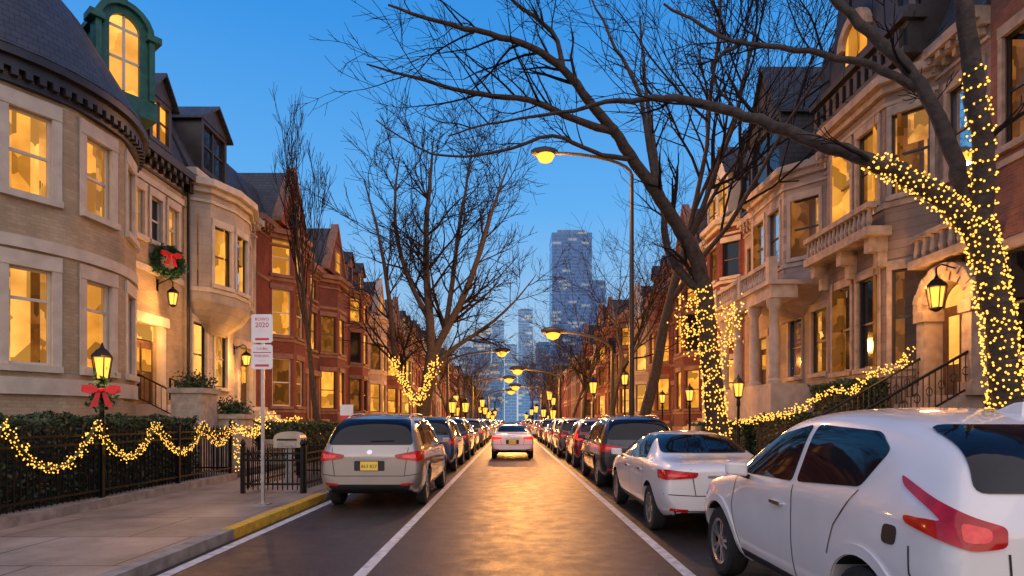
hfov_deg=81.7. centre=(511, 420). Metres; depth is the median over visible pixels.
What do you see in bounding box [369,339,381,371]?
window
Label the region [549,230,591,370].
office tower
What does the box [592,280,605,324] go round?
office tower
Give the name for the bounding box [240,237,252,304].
window
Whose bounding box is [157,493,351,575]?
gutter line
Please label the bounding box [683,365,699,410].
window
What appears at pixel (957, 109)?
window
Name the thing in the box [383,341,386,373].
window
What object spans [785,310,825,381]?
window
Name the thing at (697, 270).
bare tree
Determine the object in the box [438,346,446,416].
town house
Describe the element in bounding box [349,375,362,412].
window
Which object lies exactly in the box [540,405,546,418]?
lamp post
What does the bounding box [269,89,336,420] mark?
bare tree
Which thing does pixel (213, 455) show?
iron fence
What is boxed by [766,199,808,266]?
window
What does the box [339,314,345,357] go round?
window
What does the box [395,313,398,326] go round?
gable window
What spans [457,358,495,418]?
bare tree
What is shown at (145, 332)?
door
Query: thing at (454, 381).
town house
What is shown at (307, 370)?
door
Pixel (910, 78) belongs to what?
bare tree
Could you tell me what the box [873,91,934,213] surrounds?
window
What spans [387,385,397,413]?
window
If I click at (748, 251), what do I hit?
window
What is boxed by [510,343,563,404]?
bare tree
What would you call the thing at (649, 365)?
window
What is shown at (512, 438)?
moving car
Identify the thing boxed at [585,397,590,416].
window
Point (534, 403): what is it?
office tower
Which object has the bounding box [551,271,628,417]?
bare tree
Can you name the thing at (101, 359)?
lamp post
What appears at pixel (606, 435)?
parked car
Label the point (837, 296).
window
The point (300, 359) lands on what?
window
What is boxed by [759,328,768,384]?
door
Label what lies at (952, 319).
door
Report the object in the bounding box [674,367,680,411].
window
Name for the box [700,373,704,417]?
door
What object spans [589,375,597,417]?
lamp post
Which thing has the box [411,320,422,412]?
town house
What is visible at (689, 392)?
lamp post
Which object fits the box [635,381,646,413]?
window
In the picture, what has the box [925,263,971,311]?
wall lantern
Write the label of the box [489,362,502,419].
office tower
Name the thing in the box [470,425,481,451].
parked car
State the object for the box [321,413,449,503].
parked car
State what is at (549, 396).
lamp post
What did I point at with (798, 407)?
string light
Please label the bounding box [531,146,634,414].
street lamp
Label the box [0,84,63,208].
window
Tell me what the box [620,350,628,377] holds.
window
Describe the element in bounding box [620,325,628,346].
window
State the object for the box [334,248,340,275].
gable window
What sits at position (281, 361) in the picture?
window
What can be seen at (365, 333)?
window
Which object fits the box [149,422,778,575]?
road
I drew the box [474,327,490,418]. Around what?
office tower
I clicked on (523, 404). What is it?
office tower
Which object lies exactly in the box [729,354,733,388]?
window
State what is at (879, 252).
town house
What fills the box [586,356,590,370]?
window
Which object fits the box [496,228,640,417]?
bare tree
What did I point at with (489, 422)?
parked car
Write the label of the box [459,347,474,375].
office tower
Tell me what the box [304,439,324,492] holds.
tree guard
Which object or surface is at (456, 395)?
lamp post
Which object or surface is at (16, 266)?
window
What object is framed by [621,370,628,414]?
lamp post
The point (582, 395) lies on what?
town house
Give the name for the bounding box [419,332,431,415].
town house
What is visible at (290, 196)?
gable window
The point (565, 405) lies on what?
town house
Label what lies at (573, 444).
parked car
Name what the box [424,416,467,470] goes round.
parked car
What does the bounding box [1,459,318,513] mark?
garden
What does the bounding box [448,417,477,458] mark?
parked car
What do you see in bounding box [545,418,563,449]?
parked car
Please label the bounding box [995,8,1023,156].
window
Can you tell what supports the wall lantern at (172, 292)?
attached to the town house at (97, 177)
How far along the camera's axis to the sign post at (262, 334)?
10.32 m
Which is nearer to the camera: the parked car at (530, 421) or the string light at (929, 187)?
the string light at (929, 187)
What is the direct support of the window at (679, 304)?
in the town house at (686, 370)
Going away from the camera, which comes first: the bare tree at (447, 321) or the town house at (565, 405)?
the bare tree at (447, 321)
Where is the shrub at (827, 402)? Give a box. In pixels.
[807,377,889,413]
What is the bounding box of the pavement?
[0,422,506,575]
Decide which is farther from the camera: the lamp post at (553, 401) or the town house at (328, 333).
the lamp post at (553, 401)
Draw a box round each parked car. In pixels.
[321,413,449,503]
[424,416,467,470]
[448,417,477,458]
[466,418,487,446]
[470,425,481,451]
[480,419,490,442]
[484,419,495,436]
[526,420,534,430]
[530,420,540,434]
[531,423,537,437]
[535,419,553,441]
[540,424,550,445]
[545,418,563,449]
[550,417,588,456]
[563,417,599,466]
[578,415,670,485]
[611,430,753,529]
[705,402,1023,575]
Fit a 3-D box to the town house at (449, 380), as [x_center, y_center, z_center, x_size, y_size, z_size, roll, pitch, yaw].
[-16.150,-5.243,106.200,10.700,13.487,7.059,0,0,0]
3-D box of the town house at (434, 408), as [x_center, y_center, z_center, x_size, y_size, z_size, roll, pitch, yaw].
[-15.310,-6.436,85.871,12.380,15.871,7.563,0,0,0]
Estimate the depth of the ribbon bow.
10.17 m
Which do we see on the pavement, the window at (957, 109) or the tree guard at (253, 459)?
the tree guard at (253, 459)
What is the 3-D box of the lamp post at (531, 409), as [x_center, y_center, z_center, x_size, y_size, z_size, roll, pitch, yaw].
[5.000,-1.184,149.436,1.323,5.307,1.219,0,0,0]
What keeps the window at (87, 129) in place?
in the town house at (97, 177)
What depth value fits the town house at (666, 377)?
41.48 m
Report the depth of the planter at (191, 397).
16.21 m
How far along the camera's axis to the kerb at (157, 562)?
6.63 m
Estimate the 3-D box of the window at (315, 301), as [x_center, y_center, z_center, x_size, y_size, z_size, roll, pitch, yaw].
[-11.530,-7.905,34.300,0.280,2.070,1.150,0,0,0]
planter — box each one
[163,368,223,471]
[217,394,254,468]
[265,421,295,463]
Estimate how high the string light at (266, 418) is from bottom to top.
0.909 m
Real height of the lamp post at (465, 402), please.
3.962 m
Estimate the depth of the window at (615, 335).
62.20 m
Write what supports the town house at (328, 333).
on the garden
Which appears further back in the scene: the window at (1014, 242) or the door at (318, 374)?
the door at (318, 374)
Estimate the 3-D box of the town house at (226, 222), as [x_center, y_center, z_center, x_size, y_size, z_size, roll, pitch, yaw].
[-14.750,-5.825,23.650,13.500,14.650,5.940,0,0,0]
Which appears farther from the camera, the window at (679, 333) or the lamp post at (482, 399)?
the lamp post at (482, 399)
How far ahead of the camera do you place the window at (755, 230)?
24.42 m
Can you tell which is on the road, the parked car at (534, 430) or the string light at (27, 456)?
the parked car at (534, 430)
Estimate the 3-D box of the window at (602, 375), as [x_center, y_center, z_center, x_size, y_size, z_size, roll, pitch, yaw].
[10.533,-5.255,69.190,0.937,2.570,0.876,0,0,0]
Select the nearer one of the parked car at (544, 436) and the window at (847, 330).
the window at (847, 330)
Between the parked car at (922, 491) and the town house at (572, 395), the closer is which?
the parked car at (922, 491)
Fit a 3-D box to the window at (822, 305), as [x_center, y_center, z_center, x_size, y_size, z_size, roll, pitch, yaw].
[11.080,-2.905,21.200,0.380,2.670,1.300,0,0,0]
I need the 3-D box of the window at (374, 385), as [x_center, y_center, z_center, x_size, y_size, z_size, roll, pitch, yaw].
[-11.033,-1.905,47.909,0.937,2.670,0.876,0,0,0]
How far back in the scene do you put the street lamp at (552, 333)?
30.92 m
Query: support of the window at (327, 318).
in the town house at (328, 333)
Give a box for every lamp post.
[91,343,112,496]
[449,395,457,416]
[453,392,458,417]
[454,404,459,417]
[461,397,469,418]
[479,395,485,418]
[483,403,487,418]
[486,408,490,418]
[529,406,533,419]
[534,403,538,419]
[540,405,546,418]
[546,386,552,418]
[549,405,556,418]
[551,393,556,410]
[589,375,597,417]
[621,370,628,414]
[659,390,665,419]
[685,383,693,430]
[732,374,744,444]
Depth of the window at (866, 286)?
17.21 m
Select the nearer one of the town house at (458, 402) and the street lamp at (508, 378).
the street lamp at (508, 378)
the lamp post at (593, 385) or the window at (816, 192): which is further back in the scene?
the lamp post at (593, 385)
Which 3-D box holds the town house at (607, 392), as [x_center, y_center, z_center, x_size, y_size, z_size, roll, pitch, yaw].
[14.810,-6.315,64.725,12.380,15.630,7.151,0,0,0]
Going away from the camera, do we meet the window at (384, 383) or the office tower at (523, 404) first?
the window at (384, 383)
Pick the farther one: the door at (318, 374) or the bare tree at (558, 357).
the bare tree at (558, 357)
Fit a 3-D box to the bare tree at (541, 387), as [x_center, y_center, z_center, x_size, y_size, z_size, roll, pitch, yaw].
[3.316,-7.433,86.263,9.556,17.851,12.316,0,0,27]
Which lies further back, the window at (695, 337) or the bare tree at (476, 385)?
the bare tree at (476, 385)
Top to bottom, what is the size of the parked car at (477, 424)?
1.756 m
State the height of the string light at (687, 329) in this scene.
3.477 m
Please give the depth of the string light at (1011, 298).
6.01 m
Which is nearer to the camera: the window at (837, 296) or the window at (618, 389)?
the window at (837, 296)
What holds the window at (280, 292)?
in the town house at (286, 381)
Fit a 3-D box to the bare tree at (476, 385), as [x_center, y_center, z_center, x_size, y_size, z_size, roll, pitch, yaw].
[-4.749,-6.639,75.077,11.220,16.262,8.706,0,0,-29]
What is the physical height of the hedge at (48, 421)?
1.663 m
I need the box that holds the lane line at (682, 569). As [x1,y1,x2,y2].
[533,439,695,575]
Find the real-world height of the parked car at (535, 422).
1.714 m
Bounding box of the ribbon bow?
[81,367,120,421]
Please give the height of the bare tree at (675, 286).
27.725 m
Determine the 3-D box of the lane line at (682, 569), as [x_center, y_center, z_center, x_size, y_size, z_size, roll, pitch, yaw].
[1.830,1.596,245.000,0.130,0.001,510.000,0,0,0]
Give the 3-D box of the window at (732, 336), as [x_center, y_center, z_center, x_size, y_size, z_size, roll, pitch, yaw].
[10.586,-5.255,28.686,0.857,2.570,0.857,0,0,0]
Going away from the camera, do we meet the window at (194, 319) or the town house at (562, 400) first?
the window at (194, 319)
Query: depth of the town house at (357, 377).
42.20 m
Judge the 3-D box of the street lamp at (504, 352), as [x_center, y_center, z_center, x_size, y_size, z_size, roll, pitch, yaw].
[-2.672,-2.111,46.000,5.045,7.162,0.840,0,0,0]
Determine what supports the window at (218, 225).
in the town house at (226, 222)
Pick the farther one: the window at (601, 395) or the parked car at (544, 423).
the window at (601, 395)
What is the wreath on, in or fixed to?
attached to the town house at (97, 177)
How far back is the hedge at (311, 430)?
21.80 m
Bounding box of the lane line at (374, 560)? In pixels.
[354,424,508,575]
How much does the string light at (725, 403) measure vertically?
4.866 m
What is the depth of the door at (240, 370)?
25.50 m
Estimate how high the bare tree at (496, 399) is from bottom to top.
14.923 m
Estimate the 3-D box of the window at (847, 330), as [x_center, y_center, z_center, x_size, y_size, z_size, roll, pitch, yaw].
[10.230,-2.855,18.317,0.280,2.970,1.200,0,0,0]
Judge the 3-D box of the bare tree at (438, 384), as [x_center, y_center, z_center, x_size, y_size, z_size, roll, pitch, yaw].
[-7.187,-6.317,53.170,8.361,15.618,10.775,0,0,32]
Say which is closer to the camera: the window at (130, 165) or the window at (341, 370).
the window at (130, 165)
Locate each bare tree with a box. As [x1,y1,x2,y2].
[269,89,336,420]
[292,0,729,437]
[299,49,571,416]
[387,271,474,415]
[402,0,1023,408]
[406,301,493,417]
[440,338,498,418]
[442,309,524,409]
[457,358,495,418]
[483,371,515,411]
[494,317,561,412]
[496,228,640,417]
[509,340,558,419]
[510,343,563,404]
[511,311,591,417]
[526,0,946,415]
[532,315,583,419]
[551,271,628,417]
[560,110,731,415]
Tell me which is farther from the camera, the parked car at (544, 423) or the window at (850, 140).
the parked car at (544, 423)
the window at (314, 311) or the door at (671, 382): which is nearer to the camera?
the window at (314, 311)
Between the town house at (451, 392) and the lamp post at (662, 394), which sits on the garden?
the town house at (451, 392)
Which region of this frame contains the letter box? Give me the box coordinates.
[273,431,306,485]
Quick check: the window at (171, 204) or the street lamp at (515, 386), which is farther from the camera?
the street lamp at (515, 386)
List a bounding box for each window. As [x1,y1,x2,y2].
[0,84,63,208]
[0,246,63,373]
[30,117,120,230]
[30,263,120,377]
[87,143,139,248]
[87,279,139,381]
[137,178,149,241]
[149,186,164,246]
[166,197,181,251]
[191,314,208,386]
[194,324,230,391]
[197,214,234,292]
[215,227,250,299]
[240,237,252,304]
[250,254,254,311]
[270,237,293,278]
[270,283,293,338]
[270,353,293,408]
[289,196,299,231]
[296,287,305,342]
[296,355,305,409]
[311,275,318,303]
[311,307,318,352]
[319,311,337,354]
[319,366,337,410]
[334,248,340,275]
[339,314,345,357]
[339,368,344,411]
[349,296,362,324]
[349,328,362,364]
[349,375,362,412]
[363,299,368,327]
[363,330,368,366]
[363,376,368,412]
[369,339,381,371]
[369,380,381,413]
[379,296,382,312]
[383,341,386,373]
[383,381,386,413]
[387,350,397,377]
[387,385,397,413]
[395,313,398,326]
[399,386,401,413]
[402,390,410,414]
[403,358,410,382]
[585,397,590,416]
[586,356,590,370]
[598,344,604,361]
[598,365,604,386]
[598,393,604,415]
[608,335,615,355]
[608,358,615,382]
[616,389,618,414]
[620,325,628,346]
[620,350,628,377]
[620,386,628,414]
[634,340,646,372]
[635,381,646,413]
[648,329,653,366]
[655,326,669,363]
[655,374,669,412]
[674,279,680,309]
[674,312,680,356]
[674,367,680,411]
[683,270,696,304]
[683,309,699,353]
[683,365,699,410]
[710,244,716,284]
[719,234,740,280]
[719,287,733,339]
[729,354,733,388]
[746,241,750,273]
[749,220,758,281]
[752,212,764,277]
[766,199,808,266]
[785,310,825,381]
[786,186,821,262]
[807,299,826,377]
[825,281,842,382]
[827,156,849,234]
[828,279,852,377]
[830,134,872,223]
[852,267,880,374]
[854,112,918,208]
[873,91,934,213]
[873,254,928,377]
[940,39,1023,185]
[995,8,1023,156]
[1000,232,1023,361]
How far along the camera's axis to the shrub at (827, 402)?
16.53 m
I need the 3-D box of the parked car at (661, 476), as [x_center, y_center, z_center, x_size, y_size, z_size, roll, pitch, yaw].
[2.900,0.882,10.136,2.163,1.436,4.640,0,0,0]
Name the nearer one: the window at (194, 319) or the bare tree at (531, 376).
the window at (194, 319)
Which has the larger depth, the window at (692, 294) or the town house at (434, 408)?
the town house at (434, 408)
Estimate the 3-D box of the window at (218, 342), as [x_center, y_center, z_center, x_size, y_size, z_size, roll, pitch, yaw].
[-11.870,-2.450,23.400,0.960,2.900,2.000,0,0,0]
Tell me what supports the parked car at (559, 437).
on the road
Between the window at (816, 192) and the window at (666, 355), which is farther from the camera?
the window at (666, 355)
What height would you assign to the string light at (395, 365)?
3.115 m
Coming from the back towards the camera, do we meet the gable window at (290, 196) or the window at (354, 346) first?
the window at (354, 346)
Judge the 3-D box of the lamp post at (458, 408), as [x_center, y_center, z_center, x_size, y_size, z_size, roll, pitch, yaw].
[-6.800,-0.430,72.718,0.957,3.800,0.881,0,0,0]
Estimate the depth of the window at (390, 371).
54.64 m
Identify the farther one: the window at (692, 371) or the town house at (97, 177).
the window at (692, 371)
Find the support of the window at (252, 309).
in the town house at (226, 222)
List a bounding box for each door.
[136,310,169,403]
[234,339,257,405]
[306,368,308,418]
[309,370,321,418]
[434,403,436,415]
[670,380,673,420]
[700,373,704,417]
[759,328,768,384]
[943,283,963,394]
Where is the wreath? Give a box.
[149,242,188,279]
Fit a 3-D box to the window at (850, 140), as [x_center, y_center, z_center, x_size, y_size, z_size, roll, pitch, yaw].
[10.600,-7.200,18.317,0.900,2.800,2.000,0,0,0]
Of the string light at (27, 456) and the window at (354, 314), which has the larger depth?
the window at (354, 314)
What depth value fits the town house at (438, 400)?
92.63 m
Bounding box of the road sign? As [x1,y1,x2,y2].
[340,405,352,419]
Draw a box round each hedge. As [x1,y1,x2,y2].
[0,409,200,511]
[253,420,338,458]
[685,420,755,454]
[751,410,835,453]
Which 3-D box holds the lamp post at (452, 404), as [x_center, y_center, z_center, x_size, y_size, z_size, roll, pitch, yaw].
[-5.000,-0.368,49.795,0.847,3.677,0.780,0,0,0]
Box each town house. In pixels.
[0,0,271,466]
[172,106,286,445]
[234,168,314,420]
[307,224,351,422]
[343,252,372,415]
[363,279,388,413]
[384,297,404,413]
[399,311,416,414]
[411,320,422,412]
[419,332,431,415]
[421,330,438,415]
[436,364,443,416]
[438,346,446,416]
[448,354,451,413]
[450,366,454,416]
[454,369,458,414]
[455,366,461,417]
[469,394,470,417]
[554,365,566,418]
[559,368,565,417]
[562,355,579,417]
[565,367,570,417]
[571,355,576,417]
[575,365,580,417]
[579,359,582,415]
[581,323,596,417]
[589,338,595,417]
[595,305,606,417]
[602,297,628,416]
[613,307,628,414]
[626,283,652,414]
[644,256,672,420]
[664,204,707,430]
[683,147,765,429]
[685,67,826,430]
[803,0,1023,417]
[991,0,1023,407]
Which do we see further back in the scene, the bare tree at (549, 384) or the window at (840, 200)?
the bare tree at (549, 384)
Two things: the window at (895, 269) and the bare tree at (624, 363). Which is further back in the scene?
the bare tree at (624, 363)
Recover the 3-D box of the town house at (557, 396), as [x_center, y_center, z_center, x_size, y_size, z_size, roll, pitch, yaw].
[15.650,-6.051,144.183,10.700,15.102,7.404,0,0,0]
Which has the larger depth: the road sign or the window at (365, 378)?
the window at (365, 378)
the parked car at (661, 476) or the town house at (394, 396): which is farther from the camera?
the town house at (394, 396)
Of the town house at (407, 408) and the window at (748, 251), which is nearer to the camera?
the window at (748, 251)
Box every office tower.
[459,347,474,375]
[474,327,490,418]
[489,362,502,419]
[492,320,503,420]
[505,344,516,421]
[518,309,532,421]
[529,362,540,419]
[535,342,548,388]
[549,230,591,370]
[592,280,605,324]
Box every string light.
[0,419,235,473]
[215,422,269,471]
[254,411,320,433]
[389,355,421,405]
[413,355,442,406]
[667,293,747,435]
[694,285,731,434]
[730,346,914,426]
[861,152,985,240]
[958,215,1023,408]
[959,63,999,223]
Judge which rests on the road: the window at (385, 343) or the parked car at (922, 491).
the parked car at (922, 491)
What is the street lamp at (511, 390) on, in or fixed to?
on the pavement
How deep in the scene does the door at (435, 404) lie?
87.99 m
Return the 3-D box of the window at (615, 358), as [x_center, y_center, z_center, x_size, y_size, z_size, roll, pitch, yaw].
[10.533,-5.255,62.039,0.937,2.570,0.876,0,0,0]
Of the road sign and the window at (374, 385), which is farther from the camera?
the window at (374, 385)
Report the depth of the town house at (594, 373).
78.93 m
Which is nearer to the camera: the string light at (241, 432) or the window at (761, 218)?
the string light at (241, 432)
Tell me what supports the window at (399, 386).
in the town house at (394, 396)
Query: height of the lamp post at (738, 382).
2.881 m
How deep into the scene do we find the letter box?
13.20 m
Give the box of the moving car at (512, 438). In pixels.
[489,424,535,457]
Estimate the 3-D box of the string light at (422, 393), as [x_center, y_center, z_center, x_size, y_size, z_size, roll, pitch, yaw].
[-5.166,-2.445,36.331,1.768,3.231,1.120,0,0,0]
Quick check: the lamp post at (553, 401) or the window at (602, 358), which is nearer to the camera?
the window at (602, 358)
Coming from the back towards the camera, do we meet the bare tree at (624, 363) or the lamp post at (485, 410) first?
the lamp post at (485, 410)
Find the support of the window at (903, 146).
in the town house at (879, 252)
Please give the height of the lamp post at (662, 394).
3.064 m
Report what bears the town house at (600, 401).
on the right garden
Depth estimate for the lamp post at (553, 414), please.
67.24 m
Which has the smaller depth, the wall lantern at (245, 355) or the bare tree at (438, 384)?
the wall lantern at (245, 355)
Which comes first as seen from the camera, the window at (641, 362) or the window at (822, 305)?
the window at (822, 305)
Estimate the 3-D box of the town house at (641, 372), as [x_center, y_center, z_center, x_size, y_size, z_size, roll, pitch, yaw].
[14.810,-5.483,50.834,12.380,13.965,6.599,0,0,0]
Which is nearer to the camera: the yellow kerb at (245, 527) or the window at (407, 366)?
the yellow kerb at (245, 527)
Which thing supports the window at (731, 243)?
in the town house at (725, 259)
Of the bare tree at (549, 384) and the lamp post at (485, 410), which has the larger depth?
the lamp post at (485, 410)
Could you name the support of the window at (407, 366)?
in the town house at (407, 408)
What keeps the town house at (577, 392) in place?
on the right garden
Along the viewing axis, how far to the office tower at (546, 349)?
760.00 m
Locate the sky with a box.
[62,0,837,420]
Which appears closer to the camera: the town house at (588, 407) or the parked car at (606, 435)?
the parked car at (606, 435)
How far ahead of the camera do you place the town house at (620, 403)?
55.33 m
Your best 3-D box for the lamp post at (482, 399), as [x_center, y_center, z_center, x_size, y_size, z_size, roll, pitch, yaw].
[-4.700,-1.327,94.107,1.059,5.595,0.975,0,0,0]
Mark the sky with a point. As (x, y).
(226, 54)
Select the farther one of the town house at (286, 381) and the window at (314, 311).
the window at (314, 311)
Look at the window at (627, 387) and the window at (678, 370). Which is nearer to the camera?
the window at (678, 370)
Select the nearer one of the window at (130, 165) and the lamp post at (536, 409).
the window at (130, 165)
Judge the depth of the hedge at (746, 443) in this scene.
20.33 m
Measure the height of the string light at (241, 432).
1.265 m
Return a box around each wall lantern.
[156,279,178,306]
[233,344,250,366]
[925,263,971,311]
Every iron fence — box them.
[0,418,236,529]
[192,425,227,476]
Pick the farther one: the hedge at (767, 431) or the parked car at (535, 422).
the parked car at (535, 422)
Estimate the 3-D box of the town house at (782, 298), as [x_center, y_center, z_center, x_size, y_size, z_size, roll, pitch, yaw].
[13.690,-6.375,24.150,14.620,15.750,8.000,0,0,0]
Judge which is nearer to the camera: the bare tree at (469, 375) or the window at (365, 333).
the window at (365, 333)
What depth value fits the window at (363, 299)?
43.49 m
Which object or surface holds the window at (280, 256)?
in the town house at (286, 381)
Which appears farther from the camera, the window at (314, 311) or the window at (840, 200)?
the window at (314, 311)
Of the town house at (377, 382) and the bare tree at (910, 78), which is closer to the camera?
the bare tree at (910, 78)
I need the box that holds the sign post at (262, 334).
[251,314,272,505]
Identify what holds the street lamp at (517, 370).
on the right pavement
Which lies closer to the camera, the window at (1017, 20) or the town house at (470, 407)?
the window at (1017, 20)
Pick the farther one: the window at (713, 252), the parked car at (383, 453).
the window at (713, 252)
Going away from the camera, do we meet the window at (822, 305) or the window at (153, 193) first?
the window at (153, 193)
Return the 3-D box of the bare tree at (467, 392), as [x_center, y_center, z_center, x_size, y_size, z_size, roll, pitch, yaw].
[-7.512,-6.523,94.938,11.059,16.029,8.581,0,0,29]
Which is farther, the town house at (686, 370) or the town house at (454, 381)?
the town house at (454, 381)
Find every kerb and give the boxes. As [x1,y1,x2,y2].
[97,422,507,575]
[222,493,326,538]
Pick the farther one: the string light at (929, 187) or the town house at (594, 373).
the town house at (594, 373)
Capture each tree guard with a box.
[241,439,304,493]
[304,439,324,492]
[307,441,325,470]
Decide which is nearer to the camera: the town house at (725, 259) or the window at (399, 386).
the town house at (725, 259)
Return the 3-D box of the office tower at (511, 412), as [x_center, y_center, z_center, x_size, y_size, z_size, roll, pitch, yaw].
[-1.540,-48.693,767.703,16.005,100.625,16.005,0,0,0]
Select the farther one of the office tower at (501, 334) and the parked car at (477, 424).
the office tower at (501, 334)
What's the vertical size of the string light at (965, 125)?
1.642 m
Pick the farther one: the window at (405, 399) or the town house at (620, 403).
the window at (405, 399)
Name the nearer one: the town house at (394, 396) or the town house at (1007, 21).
the town house at (1007, 21)
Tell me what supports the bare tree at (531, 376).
on the right pavement
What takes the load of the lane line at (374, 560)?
on the road
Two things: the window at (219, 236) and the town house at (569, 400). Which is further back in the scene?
the town house at (569, 400)
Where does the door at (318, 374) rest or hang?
in the town house at (328, 333)
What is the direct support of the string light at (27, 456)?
attached to the iron fence at (30, 516)
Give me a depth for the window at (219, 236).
22.49 m
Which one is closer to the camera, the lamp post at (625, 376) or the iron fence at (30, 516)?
the iron fence at (30, 516)
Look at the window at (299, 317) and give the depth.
29.76 m
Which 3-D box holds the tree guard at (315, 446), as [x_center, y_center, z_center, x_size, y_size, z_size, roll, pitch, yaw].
[-4.850,0.930,15.350,1.310,1.140,0.110,0,0,0]
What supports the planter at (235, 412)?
on the garden
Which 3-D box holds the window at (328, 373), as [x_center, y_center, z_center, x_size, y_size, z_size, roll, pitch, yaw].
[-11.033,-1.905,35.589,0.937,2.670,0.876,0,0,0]
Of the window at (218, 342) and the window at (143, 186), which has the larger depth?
the window at (218, 342)
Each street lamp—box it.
[446,348,509,416]
[471,375,515,418]
[487,388,516,409]
[509,366,560,417]
[509,383,542,419]
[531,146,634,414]
[541,327,613,415]
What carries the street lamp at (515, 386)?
on the right pavement
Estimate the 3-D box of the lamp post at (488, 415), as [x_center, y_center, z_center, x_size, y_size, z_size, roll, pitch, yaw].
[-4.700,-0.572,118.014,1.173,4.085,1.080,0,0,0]

